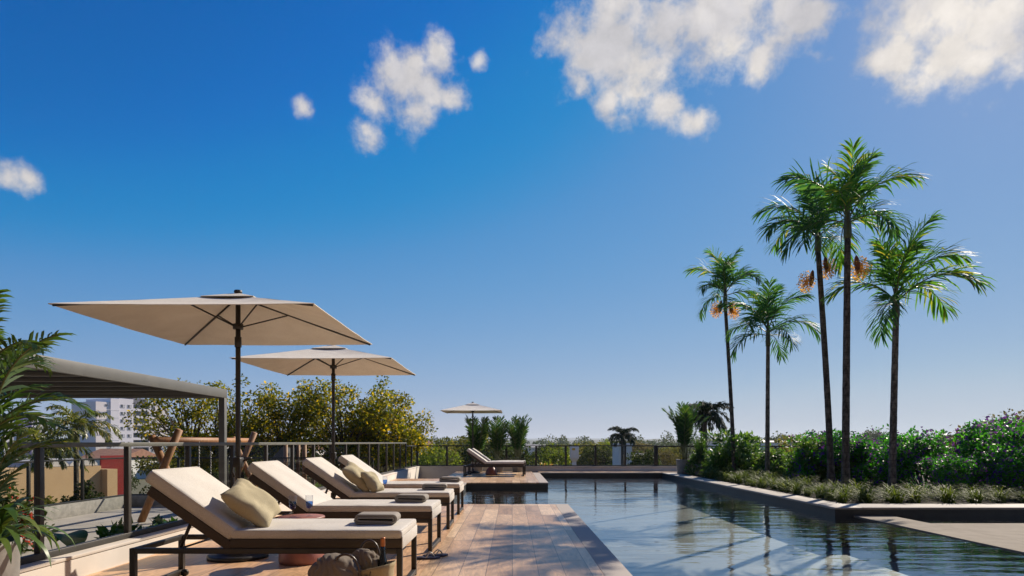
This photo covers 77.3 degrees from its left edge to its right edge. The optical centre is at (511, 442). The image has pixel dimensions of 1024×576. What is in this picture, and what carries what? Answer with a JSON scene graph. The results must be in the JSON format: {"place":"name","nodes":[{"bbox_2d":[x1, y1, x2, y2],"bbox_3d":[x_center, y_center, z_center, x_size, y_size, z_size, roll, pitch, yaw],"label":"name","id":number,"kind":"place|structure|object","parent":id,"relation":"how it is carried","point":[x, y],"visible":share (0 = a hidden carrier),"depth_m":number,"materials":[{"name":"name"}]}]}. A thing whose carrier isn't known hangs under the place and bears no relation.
{"place":"outdoors","nodes":[
{"label":"outdoors","id":0,"kind":"place"},
{"bbox_2d":[53,438,850,444],"bbox_3d":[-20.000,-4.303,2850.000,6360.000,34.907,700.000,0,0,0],"label":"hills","id":1,"kind":"structure","parent":0,"point":[571,441],"depth_m":2691.95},
{"bbox_2d":[49,445,921,493],"bbox_3d":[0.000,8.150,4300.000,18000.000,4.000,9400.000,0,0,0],"label":"terrain","id":2,"kind":"structure","parent":0,"point":[143,483],"depth_m":95.14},
{"bbox_2d":[0,425,94,496],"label":"queen palm","id":3,"kind":"object","parent":2,"relation":"on","point":[54,435],"visible":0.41,"depth_m":22.91,"materials":[{"name":"green plant"}]},
{"bbox_2d":[0,458,116,508],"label":"tan building","id":4,"kind":"structure","parent":2,"relation":"on","point":[59,482],"depth_m":37.27,"materials":[{"name":"paint"}]},
{"bbox_2d":[39,403,121,498],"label":"queen palm","id":5,"kind":"object","parent":2,"relation":"on","point":[75,419],"visible":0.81,"depth_m":24.93,"materials":[{"name":"green plant"}]},
{"bbox_2d":[100,455,123,494],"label":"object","id":6,"kind":"object","parent":2,"relation":"on","point":[118,464],"visible":0.33,"depth_m":44.25,"materials":[{"name":"paint"}]},
{"bbox_2d":[71,398,167,458],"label":"apartment tower","id":7,"kind":"structure","parent":2,"relation":"on","point":[116,408],"depth_m":236.99,"materials":[{"name":"paint"}]},
{"bbox_2d":[81,449,158,478],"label":"house","id":8,"kind":"structure","parent":2,"relation":"on","point":[98,453],"depth_m":114.34,"materials":[{"name":"paint"}]},
{"bbox_2d":[132,449,183,493],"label":"olive tree","id":9,"kind":"object","parent":2,"relation":"on","point":[148,468],"visible":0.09,"depth_m":51.24,"materials":[{"name":"green plant"}]},
{"bbox_2d":[413,443,463,465],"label":"green tree","id":10,"kind":"object","parent":2,"relation":"on","point":[430,461],"visible":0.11,"depth_m":45.53,"materials":[{"name":"green plant"}]},
{"bbox_2d":[431,434,491,464],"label":"olive tree","id":11,"kind":"object","parent":2,"relation":"on","point":[451,442],"visible":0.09,"depth_m":61.19,"materials":[{"name":"green plant"}]},
{"bbox_2d":[449,438,511,464],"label":"dark tree","id":12,"kind":"object","parent":2,"relation":"on","point":[483,452],"visible":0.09,"depth_m":57.19,"materials":[{"name":"green plant"}]},
{"bbox_2d":[46,426,939,460],"bbox_3d":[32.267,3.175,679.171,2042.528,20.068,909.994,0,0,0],"label":"treeline","id":13,"kind":"object","parent":2,"relation":"on","point":[560,441],"visible":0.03,"depth_m":330.02,"materials":[{"name":"green plant"}]},
{"bbox_2d":[475,444,539,464],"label":"dark tree","id":14,"kind":"object","parent":2,"relation":"on","point":[527,457],"visible":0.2,"depth_m":51.44,"materials":[{"name":"green plant"}]},
{"bbox_2d":[538,441,571,464],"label":"green tree","id":15,"kind":"object","parent":2,"relation":"on","point":[548,458],"visible":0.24,"depth_m":63.34,"materials":[{"name":"green plant"}]},
{"bbox_2d":[570,446,578,464],"bbox_3d":[3.890,3.188,39.990,0.510,5.925,0.530,0,0,0],"label":"white pylon","id":16,"kind":"object","parent":2,"relation":"on","point":[574,454],"visible":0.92,"depth_m":39.74,"materials":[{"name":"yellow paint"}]},
{"bbox_2d":[550,441,608,464],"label":"olive tree","id":17,"kind":"object","parent":2,"relation":"on","point":[581,450],"visible":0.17,"depth_m":88.93,"materials":[{"name":"green plant"}]},
{"bbox_2d":[577,444,611,464],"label":"dark tree","id":18,"kind":"object","parent":2,"relation":"on","point":[605,457],"visible":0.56,"depth_m":84.27,"materials":[{"name":"green plant"}]},
{"bbox_2d":[612,443,632,464],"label":"white tower house","id":19,"kind":"structure","parent":2,"relation":"on","point":[616,455],"depth_m":75.49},
{"bbox_2d":[607,426,638,464],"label":"queen palm","id":20,"kind":"object","parent":2,"relation":"on","point":[622,435],"visible":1,"depth_m":61.60,"materials":[{"name":"green plant"}]},
{"bbox_2d":[626,447,661,464],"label":"dark tree","id":21,"kind":"object","parent":2,"relation":"on","point":[646,458],"visible":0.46,"depth_m":65.59,"materials":[{"name":"green plant"}]},
{"bbox_2d":[643,446,678,464],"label":"dry tree","id":22,"kind":"object","parent":2,"relation":"on","point":[667,461],"visible":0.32,"depth_m":89.78,"materials":[{"name":"green plant"}]},
{"bbox_2d":[681,400,734,450],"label":"queen palm","id":23,"kind":"object","parent":2,"relation":"on","point":[705,409],"visible":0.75,"depth_m":45.34,"materials":[{"name":"green plant"}]},
{"bbox_2d":[929,411,1023,469],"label":"dry tree","id":24,"kind":"object","parent":2,"relation":"on","point":[959,426],"visible":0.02,"depth_m":42.79,"materials":[{"name":"green plant"}]},
{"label":"podium","id":25,"kind":"structure","parent":2,"relation":"on","visible":0},
{"bbox_2d":[20,507,180,556],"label":"patio","id":26,"kind":"structure","parent":25,"relation":"on","point":[88,523],"depth_m":15.13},
{"bbox_2d":[0,481,58,552],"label":"red flower bush","id":27,"kind":"object","parent":26,"relation":"on","point":[26,543],"visible":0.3,"depth_m":10.63,"materials":[{"name":"green plant"}]},
{"bbox_2d":[59,480,104,502],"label":"patio bush","id":28,"kind":"object","parent":26,"relation":"on","point":[87,489],"visible":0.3,"depth_m":17.75,"materials":[{"name":"green plant"}]},
{"bbox_2d":[11,495,163,524],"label":"parapet wall","id":29,"kind":"structure","parent":26,"relation":"on","point":[82,508],"depth_m":16.84,"materials":[{"name":"concrete"}]},
{"bbox_2d":[0,457,123,508],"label":"glass fence","id":30,"kind":"object","parent":29,"relation":"on","point":[28,478],"visible":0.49,"depth_m":16.15,"materials":[{"name":"black metal"}]},
{"bbox_2d":[132,457,373,494],"bbox_3d":[-7.575,0.985,18.600,7.110,1.110,0.064,0,0,0],"label":"glass fence","id":31,"kind":"object","parent":29,"relation":"on","point":[274,458],"visible":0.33,"depth_m":18.57,"materials":[{"name":"glass"}]},
{"bbox_2d":[0,348,226,485],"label":"pergola","id":32,"kind":"object","parent":26,"relation":"on","point":[74,379],"visible":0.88,"depth_m":12.78,"materials":[{"name":"metal"}]},
{"bbox_2d":[137,428,257,522],"bbox_3d":[-8.175,0.786,17.300,1.198,2.234,5.100,0,0,0],"label":"swing set","id":33,"kind":"object","parent":26,"relation":"on","point":[164,460],"visible":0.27,"depth_m":15.12,"materials":[{"name":"wood"}]},
{"bbox_2d":[20,466,419,575],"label":"curb wall","id":34,"kind":"structure","parent":25,"relation":"on","point":[85,562],"depth_m":5.82,"materials":[{"name":"white paint"}]},
{"bbox_2d":[1,442,406,564],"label":"glass railing","id":35,"kind":"object","parent":34,"relation":"on","point":[38,555],"visible":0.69,"depth_m":6.33,"materials":[{"name":"grey metal"}]},
{"bbox_2d":[420,466,750,478],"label":"curb wall","id":36,"kind":"structure","parent":25,"relation":"on","point":[432,472],"depth_m":25.50,"materials":[{"name":"white paint"}]},
{"bbox_2d":[416,445,655,465],"bbox_3d":[0.965,0.532,25.630,9.585,0.835,0.079,0,0,0],"label":"glass railing","id":37,"kind":"object","parent":36,"relation":"on","point":[595,455],"visible":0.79,"depth_m":25.59,"materials":[{"name":"black metal"}]},
{"bbox_2d":[450,472,1023,546],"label":"pool wall","id":38,"kind":"structure","parent":25,"relation":"on","point":[948,513],"depth_m":11.58,"materials":[{"name":"tile"}]},
{"bbox_2d":[86,479,468,575],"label":"deck boards","id":39,"kind":"object","parent":38,"relation":"on","point":[164,564],"visible":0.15,"depth_m":6.03,"materials":[{"name":"wood"}]},
{"bbox_2d":[0,289,94,575],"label":"potted palm","id":40,"kind":"object","parent":39,"relation":"on","point":[13,360],"visible":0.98,"depth_m":3.95,"materials":[{"name":"plant"}]},
{"bbox_2d":[0,497,74,565],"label":"strap leaf plant","id":41,"kind":"object","parent":40,"relation":"in","point":[9,513],"visible":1,"depth_m":3.91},
{"bbox_2d":[48,290,371,562],"bbox_3d":[-2.735,-0.186,6.390,2.200,2.672,2.200,0,0,0],"label":"parasol","id":42,"kind":"object","parent":39,"relation":"on","point":[238,319],"visible":0.92,"depth_m":6.40,"materials":[{"name":"fabric"}]},
{"bbox_2d":[129,466,416,575],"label":"sun lounger","id":43,"kind":"object","parent":39,"relation":"on","point":[190,496],"visible":0.84,"depth_m":4.83,"materials":[{"name":"fabric"}]},
{"bbox_2d":[220,478,280,527],"bbox_3d":[-2.067,0.481,5.099,0.440,0.194,0.440,41,6,-13],"label":"cushion","id":44,"kind":"object","parent":43,"relation":"on","point":[250,502],"visible":0.99,"depth_m":4.95,"materials":[{"name":"beige fabric"}]},
{"bbox_2d":[354,512,400,524],"bbox_3d":[-1.086,0.612,5.180,0.345,0.083,0.221,0,0,-2],"label":"towel","id":45,"kind":"object","parent":43,"relation":"on","point":[365,518],"visible":1,"depth_m":5.07,"materials":[{"name":"fabric"}]},
{"bbox_2d":[278,514,324,565],"bbox_3d":[-2.020,0.928,6.150,0.430,0.443,0.430,0,0,0],"label":"side table","id":46,"kind":"object","parent":39,"relation":"on","point":[296,559],"visible":0.5,"depth_m":5.98,"materials":[{"name":"ceramic"}]},
{"bbox_2d":[230,345,415,497],"bbox_3d":[-2.730,-0.186,9.780,2.200,2.672,2.200,0,0,0],"label":"parasol","id":47,"kind":"object","parent":39,"relation":"on","point":[333,361],"visible":0.88,"depth_m":9.77,"materials":[{"name":"fabric"}]},
{"bbox_2d":[247,460,440,551],"bbox_3d":[-1.858,0.679,7.075,2.064,0.942,0.751,0,0,1],"label":"sun lounger","id":48,"kind":"object","parent":39,"relation":"on","point":[282,483],"visible":0.86,"depth_m":6.72,"materials":[{"name":"beige fabric"}]},
{"bbox_2d":[394,493,428,502],"bbox_3d":[-1.101,0.612,7.050,0.345,0.083,0.221,0,0,3],"label":"towel","id":49,"kind":"object","parent":48,"relation":"on","point":[408,497],"visible":1,"depth_m":6.95,"materials":[{"name":"fabric"}]},
{"bbox_2d":[334,539,395,575],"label":"tote bag","id":50,"kind":"object","parent":39,"relation":"on","point":[386,569],"visible":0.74,"depth_m":4.29,"materials":[{"name":"fabric"}]},
{"bbox_2d":[308,553,361,575],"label":"blanket","id":51,"kind":"object","parent":50,"relation":"in","point":[325,565],"visible":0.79,"depth_m":4.27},
{"bbox_2d":[352,548,378,569],"bbox_3d":[-1.009,0.851,4.428,0.230,0.235,0.156,0,0,0],"label":"towel","id":52,"kind":"object","parent":50,"relation":"in","point":[367,558],"visible":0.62,"depth_m":4.38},
{"bbox_2d":[378,537,387,566],"bbox_3d":[-0.890,0.896,4.410,0.074,0.484,0.074,0,0,0],"label":"bottle","id":53,"kind":"object","parent":50,"relation":"in","point":[382,561],"visible":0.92,"depth_m":4.39,"materials":[{"name":"black glass"}]},
{"bbox_2d":[302,457,453,528],"bbox_3d":[-1.858,0.679,8.830,2.064,0.942,0.751,0,0,-1],"label":"sun lounger","id":54,"kind":"object","parent":39,"relation":"on","point":[329,476],"visible":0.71,"depth_m":8.47,"materials":[{"name":"beige fabric"}]},
{"bbox_2d":[342,462,369,491],"bbox_3d":[-2.087,0.467,8.700,0.480,0.189,0.480,43,4,-10],"label":"cushion","id":55,"kind":"object","parent":54,"relation":"on","point":[351,471],"visible":0.76,"depth_m":8.50,"materials":[{"name":"beige fabric"}]},
{"bbox_2d":[360,471,383,491],"bbox_3d":[-1.871,0.526,8.580,0.169,0.330,0.330,-42,-7,3],"label":"cushion","id":56,"kind":"object","parent":54,"relation":"on","point":[372,481],"visible":1,"depth_m":8.45,"materials":[{"name":"beige fabric"}]},
{"bbox_2d":[422,483,446,489],"bbox_3d":[-1.071,0.612,8.860,0.345,0.083,0.221,0,0,-4],"label":"towel","id":57,"kind":"object","parent":54,"relation":"on","point":[434,486],"visible":1,"depth_m":8.76,"materials":[{"name":"fabric"}]},
{"bbox_2d":[331,455,463,514],"bbox_3d":[-1.858,0.679,10.575,2.064,0.942,0.751,0,0,0],"label":"sun lounger","id":58,"kind":"object","parent":39,"relation":"on","point":[457,487],"visible":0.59,"depth_m":10.30,"materials":[{"name":"beige fabric"}]},
{"bbox_2d":[464,472,661,575],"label":"deck border","id":59,"kind":"object","parent":38,"relation":"on","point":[607,561],"visible":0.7,"depth_m":7.65,"materials":[{"name":"stone"}]},
{"bbox_2d":[419,471,915,575],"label":"pool deck","id":60,"kind":"structure","parent":38,"relation":"on","point":[511,539],"depth_m":7.35,"materials":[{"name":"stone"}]},
{"bbox_2d":[440,402,501,472],"bbox_3d":[-1.470,-0.186,23.980,2.200,2.672,2.200,0,0,0],"label":"parasol","id":61,"kind":"object","parent":60,"relation":"on","point":[472,407],"visible":0.98,"depth_m":23.65,"materials":[{"name":"fabric"}]},
{"bbox_2d":[464,415,491,471],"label":"potted palm","id":62,"kind":"object","parent":60,"relation":"on","point":[479,435],"visible":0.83,"depth_m":24.80,"materials":[{"name":"plant"}]},
{"bbox_2d":[463,448,523,475],"bbox_3d":[-0.618,0.679,22.080,2.064,0.942,0.751,0,0,0],"label":"sun lounger","id":63,"kind":"object","parent":60,"relation":"on","point":[479,458],"visible":1,"depth_m":21.71,"materials":[{"name":"beige fabric"}]},
{"bbox_2d":[468,448,525,474],"bbox_3d":[-0.538,0.679,23.260,2.064,0.942,0.751,0,0,0],"label":"sun lounger","id":64,"kind":"object","parent":60,"relation":"on","point":[481,455],"visible":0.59,"depth_m":23.04,"materials":[{"name":"beige fabric"}]},
{"bbox_2d":[483,415,518,471],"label":"potted palm","id":65,"kind":"object","parent":60,"relation":"on","point":[496,432],"visible":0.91,"depth_m":24.78,"materials":[{"name":"plant"}]},
{"bbox_2d":[505,414,531,471],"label":"potted palm","id":66,"kind":"object","parent":60,"relation":"on","point":[517,438],"visible":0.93,"depth_m":24.77,"materials":[{"name":"plant"}]},
{"bbox_2d":[662,473,1023,508],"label":"pool coping","id":67,"kind":"object","parent":38,"relation":"on","point":[819,502],"visible":1,"depth_m":11.85,"materials":[{"name":"stone"}]},
{"bbox_2d":[548,499,946,575],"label":"pool floor","id":68,"kind":"structure","parent":25,"relation":"on","point":[640,560],"depth_m":10.20,"materials":[{"name":"tile"}]},
{"bbox_2d":[855,523,1023,575],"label":"pool wall","id":69,"kind":"structure","parent":68,"relation":"on","point":[957,570],"depth_m":8.87,"materials":[{"name":"tile"}]},
{"bbox_2d":[854,516,1023,554],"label":"pool ledge","id":70,"kind":"object","parent":69,"relation":"on","point":[1007,536],"visible":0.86,"depth_m":9.41,"materials":[{"name":"stone"}]},
{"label":"tree bed","id":71,"kind":"structure","parent":25,"relation":"on","visible":0},
{"bbox_2d":[122,378,242,472],"bbox_3d":[-12.573,-0.215,24.510,3.780,4.384,3.796,0,0,7],"label":"golden tree","id":72,"kind":"object","parent":71,"relation":"on","point":[173,424],"visible":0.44,"depth_m":24.04,"materials":[{"name":"green plant"}]},
{"bbox_2d":[180,373,296,484],"bbox_3d":[-10.336,-0.369,24.918,4.112,4.700,3.803,0,0,18],"label":"golden tree","id":73,"kind":"object","parent":71,"relation":"on","point":[251,422],"visible":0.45,"depth_m":24.37,"materials":[{"name":"green plant"}]},
{"bbox_2d":[270,445,306,479],"bbox_3d":[-7.664,0.975,22.050,1.571,1.850,1.410,0,0,0],"label":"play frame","id":74,"kind":"object","parent":71,"relation":"on","point":[284,451],"visible":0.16,"depth_m":21.50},
{"bbox_2d":[241,377,343,467],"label":"golden tree","id":75,"kind":"object","parent":71,"relation":"on","point":[295,419],"visible":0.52,"depth_m":24.70,"materials":[{"name":"green plant"}]},
{"bbox_2d":[287,377,390,470],"bbox_3d":[-6.794,-0.284,25.278,3.916,4.523,3.900,0,0,-16],"label":"golden tree","id":76,"kind":"object","parent":71,"relation":"on","point":[339,448],"visible":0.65,"depth_m":24.47,"materials":[{"name":"green plant"}]},
{"bbox_2d":[329,375,427,472],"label":"golden tree","id":77,"kind":"object","parent":71,"relation":"on","point":[390,395],"visible":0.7,"depth_m":25.20,"materials":[{"name":"green plant"}]},
{"bbox_2d":[360,392,438,471],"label":"golden tree","id":78,"kind":"object","parent":71,"relation":"on","point":[415,426],"visible":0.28,"depth_m":26.27,"materials":[{"name":"green plant"}]},
{"bbox_2d":[0,0,1023,438],"label":"sky","id":79,"kind":"structure","parent":0,"point":[511,202],"materials":[{"name":"blue"}]},
{"bbox_2d":[454,477,1023,575],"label":"pool water","id":80,"kind":"structure","parent":0,"point":[644,497],"depth_m":11.16,"materials":[{"name":"liquid"}]},
{"bbox_2d":[685,473,1023,503],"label":"garden soil","id":81,"kind":"structure","parent":0,"point":[936,501],"depth_m":12.89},
{"bbox_2d":[662,401,710,473],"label":"potted palm","id":82,"kind":"object","parent":81,"relation":"on","point":[684,423],"visible":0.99,"depth_m":23.41,"materials":[{"name":"plant"}]},
{"bbox_2d":[683,450,708,474],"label":"leafy shrub","id":83,"kind":"object","parent":81,"relation":"on","point":[693,460],"visible":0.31,"depth_m":22.95,"materials":[{"name":"green plant"}]},
{"bbox_2d":[693,436,709,474],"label":"leafy shrub","id":84,"kind":"object","parent":81,"relation":"on","point":[699,447],"visible":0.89,"depth_m":22.79,"materials":[{"name":"plant"}]},
{"bbox_2d":[683,244,765,472],"bbox_3d":[6.842,-2.537,20.356,2.399,7.438,2.762,0,0,-25],"label":"palm tree","id":85,"kind":"object","parent":81,"relation":"on","point":[723,270],"visible":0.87,"depth_m":20.44,"materials":[{"name":"green plant"}]},
{"bbox_2d":[699,428,772,478],"bbox_3d":[7.621,0.424,21.252,2.705,1.963,2.492,0,0,-38],"label":"leafy shrub","id":86,"kind":"object","parent":81,"relation":"on","point":[745,449],"visible":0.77,"depth_m":20.81,"materials":[{"name":"green plant"}]},
{"bbox_2d":[746,447,793,478],"bbox_3d":[8.250,0.711,20.002,1.658,1.184,1.316,0,0,-29],"label":"leafy shrub","id":87,"kind":"object","parent":81,"relation":"on","point":[776,462],"visible":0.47,"depth_m":19.88,"materials":[{"name":"green plant"}]},
{"bbox_2d":[714,276,826,474],"bbox_3d":[7.482,-1.821,18.921,2.884,6.003,2.747,0,0,-38],"label":"palm tree","id":88,"kind":"object","parent":81,"relation":"on","point":[765,311],"visible":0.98,"depth_m":18.91,"materials":[{"name":"green plant"}]},
{"bbox_2d":[774,448,792,481],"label":"leafy shrub","id":89,"kind":"object","parent":81,"relation":"on","point":[783,460],"visible":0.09,"depth_m":19.20,"materials":[{"name":"green plant"}]},
{"bbox_2d":[750,172,885,486],"bbox_3d":[7.636,-2.840,16.228,3.254,8.044,3.140,0,0,0],"label":"palm tree","id":90,"kind":"object","parent":81,"relation":"on","point":[818,244],"visible":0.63,"depth_m":16.00,"materials":[{"name":"green plant"}]},
{"bbox_2d":[781,432,868,485],"bbox_3d":[8.778,0.517,17.831,2.367,1.718,2.181,0,0,-4],"label":"leafy shrub","id":91,"kind":"object","parent":81,"relation":"on","point":[804,444],"visible":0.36,"depth_m":17.47,"materials":[{"name":"green plant"}]},
{"bbox_2d":[782,429,872,485],"bbox_3d":[8.808,0.424,17.722,2.326,1.664,2.129,0,0,0],"label":"flowering bush","id":92,"kind":"object","parent":81,"relation":"on","point":[823,454],"visible":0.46,"depth_m":17.19,"materials":[{"name":"green plant"}]},
{"bbox_2d":[820,486,863,503],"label":"grass tuft","id":93,"kind":"object","parent":81,"relation":"on","point":[842,498],"visible":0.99,"depth_m":12.41,"materials":[{"name":"green plant"}]},
{"bbox_2d":[771,137,931,487],"bbox_3d":[7.484,-2.711,14.326,3.212,7.783,2.884,0,0,-36],"label":"palm tree","id":94,"kind":"object","parent":81,"relation":"on","point":[863,166],"visible":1,"depth_m":14.23,"materials":[{"name":"green plant"}]},
{"bbox_2d":[847,483,887,503],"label":"grass tuft","id":95,"kind":"object","parent":81,"relation":"on","point":[866,491],"visible":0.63,"depth_m":12.61,"materials":[{"name":"green plant"}]},
{"bbox_2d":[839,430,927,487],"bbox_3d":[9.874,0.405,17.382,2.237,1.714,2.541,0,0,16],"label":"flowering bush","id":96,"kind":"object","parent":81,"relation":"on","point":[876,479],"visible":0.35,"depth_m":16.92,"materials":[{"name":"green plant"}]},
{"bbox_2d":[871,484,920,503],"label":"grass tuft","id":97,"kind":"object","parent":81,"relation":"on","point":[897,498],"visible":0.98,"depth_m":12.29,"materials":[{"name":"green plant"}]},
{"bbox_2d":[821,209,995,493],"bbox_3d":[8.972,-1.925,14.776,3.492,6.214,3.248,0,0,0],"label":"palm tree","id":98,"kind":"object","parent":81,"relation":"on","point":[887,273],"visible":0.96,"depth_m":14.55,"materials":[{"name":"green plant"}]},
{"bbox_2d":[901,488,938,502],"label":"grass tuft","id":99,"kind":"object","parent":81,"relation":"on","point":[918,499],"visible":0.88,"depth_m":12.40,"materials":[{"name":"green plant"}]},
{"bbox_2d":[865,424,978,489],"bbox_3d":[10.222,0.386,15.926,2.432,1.736,2.313,0,0,19],"label":"flowering bush","id":100,"kind":"object","parent":81,"relation":"on","point":[910,455],"visible":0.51,"depth_m":15.75,"materials":[{"name":"green plant"}]},
{"bbox_2d":[924,483,977,503],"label":"grass tuft","id":101,"kind":"object","parent":81,"relation":"on","point":[949,497],"visible":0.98,"depth_m":12.27,"materials":[{"name":"green plant"}]},
{"bbox_2d":[913,448,1001,494],"bbox_3d":[9.911,0.671,14.283,1.658,1.118,1.460,0,0,19],"label":"flowering bush","id":102,"kind":"object","parent":81,"relation":"on","point":[958,475],"visible":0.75,"depth_m":14.05,"materials":[{"name":"green plant"}]},
{"bbox_2d":[956,486,1000,503],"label":"grass tuft","id":103,"kind":"object","parent":81,"relation":"on","point":[975,496],"visible":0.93,"depth_m":12.29,"materials":[{"name":"green plant"}]},
{"bbox_2d":[947,418,1023,488],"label":"flowering bush","id":104,"kind":"object","parent":81,"relation":"on","point":[968,442],"visible":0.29,"depth_m":15.06,"materials":[{"name":"green plant"}]},
{"bbox_2d":[960,413,1023,443],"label":"flowering bush","id":105,"kind":"object","parent":81,"relation":"on","point":[1002,419],"visible":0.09,"depth_m":16.01,"materials":[{"name":"green plant"}]},
{"bbox_2d":[966,438,1023,493],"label":"flowering bush","id":106,"kind":"object","parent":81,"relation":"on","point":[1008,473],"visible":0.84,"depth_m":13.77,"materials":[{"name":"green plant"}]},
{"bbox_2d":[978,487,1022,502],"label":"grass tuft","id":107,"kind":"object","parent":81,"relation":"on","point":[1001,498],"visible":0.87,"depth_m":12.41,"materials":[{"name":"green plant"}]},
{"bbox_2d":[988,423,1023,491],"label":"flowering bush","id":108,"kind":"object","parent":81,"relation":"on","point":[1007,437],"visible":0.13,"depth_m":14.43,"materials":[{"name":"green plant"}]},
{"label":"planting bed","id":109,"kind":"structure","parent":0,"visible":0},
{"bbox_2d":[53,530,87,545],"bbox_3d":[-4.599,1.207,6.814,0.799,0.503,0.958,0,0,0],"label":"elephant ear","id":110,"kind":"object","parent":109,"relation":"on","point":[79,536],"visible":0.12,"depth_m":6.86},
{"bbox_2d":[94,518,150,538],"bbox_3d":[-4.453,1.210,7.527,0.955,0.703,1.015,0,0,36],"label":"bed plant","id":111,"kind":"object","parent":109,"relation":"on","point":[102,531],"visible":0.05,"depth_m":7.36,"materials":[{"name":"green plant"}]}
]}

